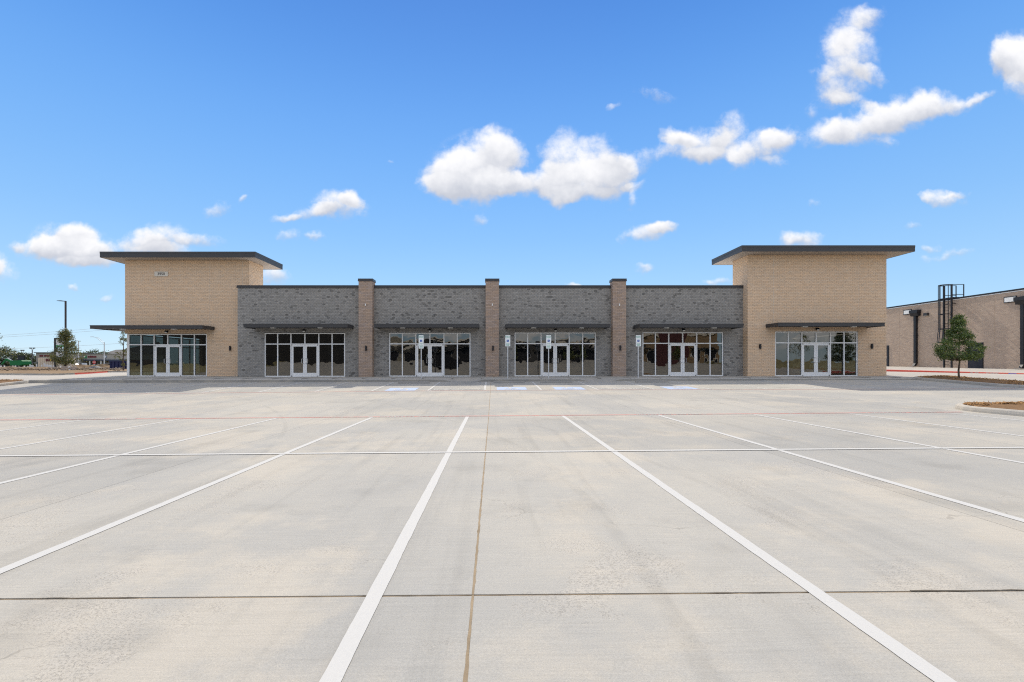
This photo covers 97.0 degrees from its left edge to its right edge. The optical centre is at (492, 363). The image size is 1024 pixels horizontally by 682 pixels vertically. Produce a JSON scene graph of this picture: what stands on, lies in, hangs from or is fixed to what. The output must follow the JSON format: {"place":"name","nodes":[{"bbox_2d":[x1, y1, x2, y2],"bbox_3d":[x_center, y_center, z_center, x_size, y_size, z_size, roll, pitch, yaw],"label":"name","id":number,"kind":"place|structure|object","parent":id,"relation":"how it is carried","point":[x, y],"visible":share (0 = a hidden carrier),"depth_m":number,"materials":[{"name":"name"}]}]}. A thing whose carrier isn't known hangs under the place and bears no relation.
{"place":"outdoors","nodes":[
{"label":"outdoors","id":0,"kind":"place"},
{"bbox_2d":[0,333,19,357],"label":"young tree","id":1,"kind":"object","parent":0,"point":[8,351],"visible":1,"depth_m":48.23,"materials":[{"name":"green plant"}]},
{"bbox_2d":[0,364,126,374],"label":"building site dirt","id":2,"kind":"structure","parent":0,"point":[34,370],"depth_m":54.32,"materials":[{"name":"soil"}]},
{"bbox_2d":[0,355,31,366],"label":"car","id":3,"kind":"object","parent":2,"relation":"on","point":[20,360],"visible":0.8,"depth_m":83.65,"materials":[{"name":"green metal"}]},
{"bbox_2d":[38,358,75,366],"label":"site trailer","id":4,"kind":"object","parent":2,"relation":"on","point":[41,361],"visible":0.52,"depth_m":112.00,"materials":[{"name":"beige metal"}]},
{"bbox_2d":[54,338,67,366],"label":"pylon sign","id":5,"kind":"object","parent":2,"relation":"on","point":[57,344],"visible":0.24,"depth_m":111.80,"materials":[{"name":"white metal"}]},
{"bbox_2d":[57,300,66,365],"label":"parking lot lamp","id":6,"kind":"object","parent":2,"relation":"on","point":[65,315],"visible":0.41,"depth_m":60.92,"materials":[{"name":"brown metal"}]},
{"bbox_2d":[61,366,76,370],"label":"utility box","id":7,"kind":"object","parent":2,"relation":"on","point":[67,367],"visible":0.62,"depth_m":57.20,"materials":[{"name":"beige"}]},
{"bbox_2d":[109,361,126,368],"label":"rolloff container","id":8,"kind":"object","parent":2,"relation":"on","point":[115,364],"visible":0.47,"depth_m":66.00,"materials":[{"name":"blue metal"}]},
{"bbox_2d":[114,331,126,370],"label":"young tree","id":9,"kind":"object","parent":2,"relation":"on","point":[123,351],"visible":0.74,"depth_m":53.89,"materials":[{"name":"green plant"}]},
{"bbox_2d":[0,372,126,384],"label":"side drive","id":10,"kind":"structure","parent":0,"point":[25,377],"depth_m":33.80,"materials":[{"name":"concrete"}]},
{"bbox_2d":[46,327,86,365],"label":"young tree","id":11,"kind":"object","parent":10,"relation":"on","point":[64,336],"visible":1,"depth_m":57.74,"materials":[{"name":"green plant"}]},
{"bbox_2d":[87,349,106,353],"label":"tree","id":12,"kind":"object","parent":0,"point":[95,351],"visible":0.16,"depth_m":201.93,"materials":[{"name":"green plant"}]},
{"bbox_2d":[108,349,126,353],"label":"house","id":13,"kind":"structure","parent":0,"point":[114,351],"depth_m":233.76,"materials":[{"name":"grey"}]},
{"bbox_2d":[28,375,916,382],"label":"walkway","id":14,"kind":"structure","parent":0,"point":[149,379],"depth_m":27.43,"materials":[{"name":"concrete"}]},
{"bbox_2d":[419,335,423,378],"bbox_3d":[-4.380,-0.356,27.613,0.304,2.707,0.070,0,0,0],"label":"parking sign","id":15,"kind":"object","parent":14,"relation":"on","point":[421,342],"visible":1,"depth_m":27.58,"materials":[{"name":"metal"}]},
{"bbox_2d":[505,335,509,378],"bbox_3d":[0.900,-0.361,27.613,0.304,2.697,0.070,0,0,0],"label":"parking sign","id":16,"kind":"object","parent":14,"relation":"on","point":[507,340],"visible":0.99,"depth_m":27.58,"materials":[{"name":"metal"}]},
{"bbox_2d":[546,335,550,378],"bbox_3d":[3.394,-0.363,27.613,0.304,2.692,0.070,0,0,0],"label":"parking sign","id":17,"kind":"object","parent":14,"relation":"on","point":[548,342],"visible":0.99,"depth_m":27.58,"materials":[{"name":"metal"}]},
{"bbox_2d":[636,335,640,377],"bbox_3d":[8.863,-0.368,27.613,0.304,2.682,0.070,0,0,0],"label":"parking sign","id":18,"kind":"object","parent":14,"relation":"on","point":[638,340],"visible":0.99,"depth_m":27.58,"materials":[{"name":"metal"}]},
{"bbox_2d":[0,380,1023,681],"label":"parking lot","id":19,"kind":"structure","parent":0,"point":[810,530],"depth_m":3.87,"materials":[{"name":"grey concrete"}]},
{"bbox_2d":[0,379,27,385],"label":"planting island","id":20,"kind":"structure","parent":19,"relation":"on","point":[3,382],"depth_m":26.73,"materials":[{"name":"concrete"}]},
{"bbox_2d":[398,381,429,383],"bbox_3d":[-4.559,1.113,26.120,1.831,0.137,0.150,0,0,0],"label":"wheel stop","id":21,"kind":"object","parent":19,"relation":"on","point":[413,382],"visible":1,"depth_m":26.06,"materials":[{"name":"concrete"}]},
{"bbox_2d":[493,381,524,382],"bbox_3d":[0.924,1.089,26.120,1.808,0.137,0.150,0,0,0],"label":"wheel stop","id":22,"kind":"object","parent":19,"relation":"on","point":[508,381],"visible":0.94,"depth_m":26.07,"materials":[{"name":"concrete"}]},
{"bbox_2d":[541,381,571,382],"bbox_3d":[3.666,1.078,26.120,1.811,0.137,0.150,0,0,0],"label":"wheel stop","id":23,"kind":"object","parent":19,"relation":"on","point":[556,381],"visible":0.93,"depth_m":26.06,"materials":[{"name":"concrete"}]},
{"bbox_2d":[635,380,667,382],"bbox_3d":[9.162,1.055,26.120,1.865,0.137,0.150,0,0,0],"label":"wheel stop","id":24,"kind":"object","parent":19,"relation":"on","point":[651,381],"visible":1,"depth_m":26.06,"materials":[{"name":"concrete"}]},
{"bbox_2d":[914,375,1023,387],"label":"planting island","id":25,"kind":"structure","parent":19,"relation":"on","point":[998,382],"depth_m":24.49,"materials":[{"name":"soil"}]},
{"bbox_2d":[932,313,989,377],"bbox_3d":[26.790,-0.961,25.963,2.410,3.870,2.412,0,0,0],"label":"young tree","id":26,"kind":"object","parent":25,"relation":"on","point":[958,322],"visible":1,"depth_m":25.81,"materials":[{"name":"green plant"}]},
{"bbox_2d":[955,400,1023,416],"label":"planting island","id":27,"kind":"structure","parent":19,"relation":"on","point":[1012,408],"depth_m":12.97,"materials":[{"name":"soil"}]},
{"bbox_2d":[0,0,1023,355],"label":"sky","id":28,"kind":"structure","parent":0,"point":[333,142],"materials":[{"name":"blue"}]},
{"bbox_2d":[886,366,1023,373],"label":"apron","id":29,"kind":"object","parent":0,"point":[954,370],"visible":0.45,"depth_m":38.57,"materials":[{"name":"concrete"}]},
{"bbox_2d":[886,371,1023,380],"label":"delivery drive","id":30,"kind":"structure","parent":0,"point":[1018,377],"depth_m":31.07,"materials":[{"name":"concrete"}]},
{"bbox_3d":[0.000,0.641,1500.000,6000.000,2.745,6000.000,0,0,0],"label":"ground","id":31,"kind":"structure","parent":0,"visible":0},
{"bbox_2d":[0,347,15,365],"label":"evergreen tree","id":32,"kind":"object","parent":31,"relation":"on","point":[5,356],"visible":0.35,"depth_m":147.40,"materials":[{"name":"green plant"}]},
{"bbox_2d":[0,345,27,365],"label":"evergreen tree","id":33,"kind":"object","parent":31,"relation":"on","point":[6,348],"visible":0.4,"depth_m":149.38,"materials":[{"name":"green plant"}]},
{"bbox_2d":[8,351,31,365],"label":"evergreen tree","id":34,"kind":"object","parent":31,"relation":"on","point":[27,358],"visible":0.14,"depth_m":156.14,"materials":[{"name":"green plant"}]},
{"bbox_2d":[24,352,35,366],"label":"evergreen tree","id":35,"kind":"object","parent":31,"relation":"on","point":[34,358],"visible":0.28,"depth_m":159.76,"materials":[{"name":"green plant"}]},
{"bbox_2d":[34,352,94,366],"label":"corner shop","id":36,"kind":"structure","parent":31,"relation":"on","point":[41,354],"depth_m":157.00,"materials":[{"name":"beige paint"}]},
{"bbox_2d":[81,354,126,364],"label":"shopping strip","id":37,"kind":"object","parent":31,"relation":"on","point":[97,358],"visible":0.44,"depth_m":165.00,"materials":[{"name":"beige paint"}]},
{"bbox_2d":[90,245,914,376],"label":"retail building","id":38,"kind":"structure","parent":31,"relation":"on","point":[796,310],"depth_m":30.86,"materials":[{"name":"grey brick"}]},
{"bbox_2d":[155,345,167,375],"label":"door","id":39,"kind":"structure","parent":38,"relation":"in","point":[161,351],"depth_m":31.91,"materials":[{"name":"clear metal"}]},
{"bbox_2d":[168,345,180,375],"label":"door","id":40,"kind":"structure","parent":38,"relation":"in","point":[174,351],"depth_m":31.91,"materials":[{"name":"clear metal"}]},
{"bbox_2d":[292,345,304,376],"bbox_3d":[-13.309,-0.179,30.899,0.910,2.218,0.128,0,0,0],"label":"door","id":41,"kind":"structure","parent":38,"relation":"in","point":[298,351],"depth_m":30.94,"materials":[{"name":"clear metal"}]},
{"bbox_2d":[305,345,317,376],"bbox_3d":[-12.391,-0.179,30.899,0.909,2.218,0.128,0,0,0],"label":"door","id":42,"kind":"structure","parent":38,"relation":"in","point":[311,351],"depth_m":30.94,"materials":[{"name":"clear metal"}]},
{"bbox_2d":[416,344,429,375],"bbox_3d":[-4.774,-0.195,30.899,0.920,2.218,0.128,0,0,0],"label":"door","id":43,"kind":"structure","parent":38,"relation":"in","point":[426,350],"depth_m":30.94,"materials":[{"name":"clear metal"}]},
{"bbox_2d":[430,344,442,375],"bbox_3d":[-3.846,-0.195,30.899,0.920,2.218,0.128,0,0,0],"label":"door","id":44,"kind":"structure","parent":38,"relation":"in","point":[436,350],"depth_m":30.94,"materials":[{"name":"clear metal"}]},
{"bbox_2d":[542,344,554,375],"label":"door","id":45,"kind":"structure","parent":38,"relation":"in","point":[544,351],"depth_m":30.94,"materials":[{"name":"clear metal"}]},
{"bbox_2d":[555,344,568,375],"bbox_3d":[4.708,-0.211,30.899,0.918,2.218,0.128,0,0,0],"label":"door","id":46,"kind":"structure","parent":38,"relation":"in","point":[561,350],"depth_m":30.94,"materials":[{"name":"clear metal"}]},
{"bbox_2d":[669,344,682,375],"bbox_3d":[12.500,-0.228,30.899,0.913,2.218,0.128,0,0,0],"label":"door","id":47,"kind":"structure","parent":38,"relation":"in","point":[675,350],"depth_m":30.94,"materials":[{"name":"clear metal"}]},
{"bbox_2d":[683,344,695,375],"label":"door","id":48,"kind":"structure","parent":38,"relation":"in","point":[689,350],"depth_m":30.94,"materials":[{"name":"clear metal"}]},
{"bbox_2d":[802,343,815,375],"bbox_3d":[21.208,-0.236,30.339,0.916,2.218,0.128,0,0,0],"label":"door","id":49,"kind":"structure","parent":38,"relation":"in","point":[808,349],"depth_m":30.38,"materials":[{"name":"clear glass"}]},
{"bbox_2d":[816,343,829,375],"bbox_3d":[22.132,-0.236,30.339,0.916,2.218,0.128,0,0,0],"label":"door","id":50,"kind":"structure","parent":38,"relation":"in","point":[822,349],"depth_m":30.38,"materials":[{"name":"clear glass"}]},
{"bbox_2d":[886,284,1023,368],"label":"brick building","id":51,"kind":"structure","parent":31,"relation":"on","point":[914,331],"depth_m":42.67,"materials":[{"name":"beige brick"}]},
{"bbox_2d":[886,346,887,365],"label":"steel door","id":52,"kind":"structure","parent":51,"relation":"in","point":[886,346],"depth_m":50.31,"materials":[{"name":"grey metal"}]},
{"bbox_2d":[968,343,982,367],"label":"steel door","id":53,"kind":"structure","parent":51,"relation":"in","point":[971,364],"depth_m":41.04,"materials":[{"name":"grey metal"}]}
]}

